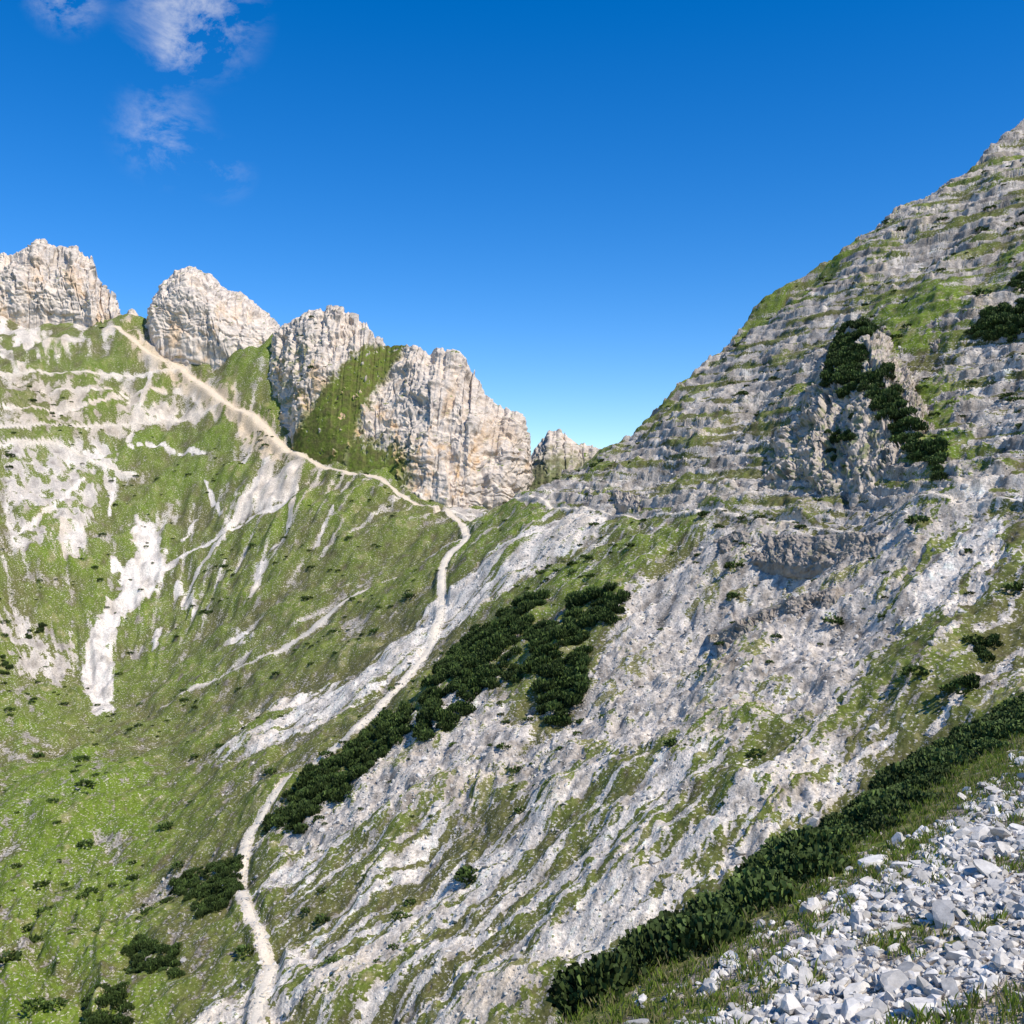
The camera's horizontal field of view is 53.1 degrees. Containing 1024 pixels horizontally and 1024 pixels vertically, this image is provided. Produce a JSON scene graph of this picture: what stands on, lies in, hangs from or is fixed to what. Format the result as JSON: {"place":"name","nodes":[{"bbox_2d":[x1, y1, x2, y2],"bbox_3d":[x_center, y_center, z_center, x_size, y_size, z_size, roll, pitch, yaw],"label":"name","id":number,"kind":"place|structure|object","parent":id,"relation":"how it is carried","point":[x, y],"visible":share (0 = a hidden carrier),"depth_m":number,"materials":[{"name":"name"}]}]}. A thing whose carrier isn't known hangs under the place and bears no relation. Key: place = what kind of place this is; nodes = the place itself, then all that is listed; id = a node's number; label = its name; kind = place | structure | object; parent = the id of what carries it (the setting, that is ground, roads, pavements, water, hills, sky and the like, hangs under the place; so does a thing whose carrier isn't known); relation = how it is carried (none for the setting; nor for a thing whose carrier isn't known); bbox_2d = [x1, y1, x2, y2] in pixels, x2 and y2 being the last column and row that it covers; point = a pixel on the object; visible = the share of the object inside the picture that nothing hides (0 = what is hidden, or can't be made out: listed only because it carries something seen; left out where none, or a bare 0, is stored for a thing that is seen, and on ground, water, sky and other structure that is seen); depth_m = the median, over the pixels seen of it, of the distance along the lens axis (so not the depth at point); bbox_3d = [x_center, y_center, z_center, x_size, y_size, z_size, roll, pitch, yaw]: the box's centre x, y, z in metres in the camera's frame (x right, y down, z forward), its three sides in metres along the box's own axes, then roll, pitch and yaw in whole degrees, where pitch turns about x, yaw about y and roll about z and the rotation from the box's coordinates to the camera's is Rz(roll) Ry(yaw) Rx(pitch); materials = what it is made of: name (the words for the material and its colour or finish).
{"place":"outdoors","nodes":[
{"label":"outdoors","id":0,"kind":"place"},
{"bbox_2d":[190,591,361,688],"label":"valley path","id":1,"kind":"structure","parent":0,"point":[316,624],"depth_m":266.03,"materials":[{"name":"beige gravel"}]},
{"bbox_2d":[0,119,1023,1023],"bbox_3d":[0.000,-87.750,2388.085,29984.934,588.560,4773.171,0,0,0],"label":"mountain hillside","id":2,"kind":"structure","parent":0,"point":[56,503],"depth_m":184.03,"materials":[{"name":"grey stone"}]},
{"bbox_2d":[0,239,120,328],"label":"rock peak","id":3,"kind":"object","parent":2,"relation":"on","point":[42,281],"visible":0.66,"depth_m":458.08,"materials":[{"name":"stone"}]},
{"bbox_2d":[127,309,137,315],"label":"rock pinnacle","id":4,"kind":"object","parent":2,"relation":"on","point":[132,311],"visible":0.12,"depth_m":445.50,"materials":[{"name":"stone"}]},
{"bbox_2d":[144,266,279,370],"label":"rock peak","id":5,"kind":"object","parent":2,"relation":"on","point":[197,316],"visible":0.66,"depth_m":418.76,"materials":[{"name":"stone"}]},
{"bbox_2d":[114,326,468,1023],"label":"hiking trail","id":6,"kind":"object","parent":2,"relation":"on","point":[257,1011],"visible":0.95,"depth_m":194.84,"materials":[{"name":"beige gravel"}]},
{"bbox_2d":[268,305,533,509],"label":"rock peak","id":7,"kind":"object","parent":2,"relation":"on","point":[442,427],"visible":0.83,"depth_m":349.19,"materials":[{"name":"stone"}]},
{"bbox_2d":[0,271,1023,1023],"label":"dwarf pine thicket","id":8,"kind":"object","parent":2,"relation":"on","point":[466,659],"visible":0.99,"depth_m":172.29,"materials":[{"name":"green plant"}]},
{"bbox_2d":[0,169,1023,1013],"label":"dwarf pine shrubs","id":9,"kind":"object","parent":2,"relation":"on","point":[464,873],"visible":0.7,"depth_m":176.32,"materials":[{"name":"green plant"}]},
{"bbox_2d":[49,287,1023,1023],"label":"hillside rocks","id":10,"kind":"object","parent":2,"relation":"on","point":[597,847],"visible":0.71,"depth_m":138.87,"materials":[{"name":"stone"}]},
{"bbox_2d":[529,429,599,490],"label":"rock outcrop","id":11,"kind":"object","parent":2,"relation":"on","point":[556,452],"visible":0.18,"depth_m":378.56,"materials":[{"name":"stone"}]},
{"bbox_2d":[562,489,639,513],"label":"rock ledge","id":12,"kind":"object","parent":2,"relation":"on","point":[623,502],"visible":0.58,"depth_m":227.94,"materials":[{"name":"stone"}]},
{"bbox_2d":[709,587,845,656],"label":"rock ledge","id":13,"kind":"object","parent":2,"relation":"on","point":[800,605],"visible":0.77,"depth_m":142.98,"materials":[{"name":"stone"}]},
{"bbox_2d":[545,693,1023,1023],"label":"dwarf pine belt","id":14,"kind":"object","parent":2,"relation":"on","point":[705,919],"visible":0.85,"depth_m":22.98,"materials":[{"name":"green plant"}]},
{"bbox_2d":[713,531,887,577],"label":"rock ledge","id":15,"kind":"object","parent":2,"relation":"on","point":[795,555],"visible":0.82,"depth_m":156.40,"materials":[{"name":"stone"}]},
{"bbox_2d":[629,751,1023,1023],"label":"scree boulders","id":16,"kind":"object","parent":2,"relation":"on","point":[1001,937],"visible":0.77,"depth_m":16.42,"materials":[{"name":"stone"}]},
{"bbox_2d":[644,758,1023,1023],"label":"scree stones","id":17,"kind":"object","parent":2,"relation":"on","point":[865,966],"visible":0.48,"depth_m":16.41,"materials":[{"name":"stone"}]},
{"bbox_2d":[758,319,934,508],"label":"rock buttress","id":18,"kind":"object","parent":2,"relation":"on","point":[870,450],"visible":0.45,"depth_m":183.27,"materials":[{"name":"stone"}]},
{"bbox_2d":[930,339,941,352],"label":"rock ledge","id":19,"kind":"object","parent":2,"relation":"on","point":[935,343],"visible":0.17,"depth_m":197.88,"materials":[{"name":"stone"}]},
{"bbox_2d":[0,0,1023,454],"label":"sky","id":20,"kind":"structure","parent":0,"point":[584,202],"materials":[{"name":"blue"}]},
{"bbox_2d":[450,493,1018,532],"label":"contour path","id":21,"kind":"structure","parent":0,"point":[531,496],"depth_m":194.58,"materials":[{"name":"beige gravel"}]},
{"bbox_2d":[542,730,1023,1023],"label":"alpine grass","id":22,"kind":"structure","parent":0,"point":[921,818],"depth_m":18.99,"materials":[{"name":"green plant"}]}
]}

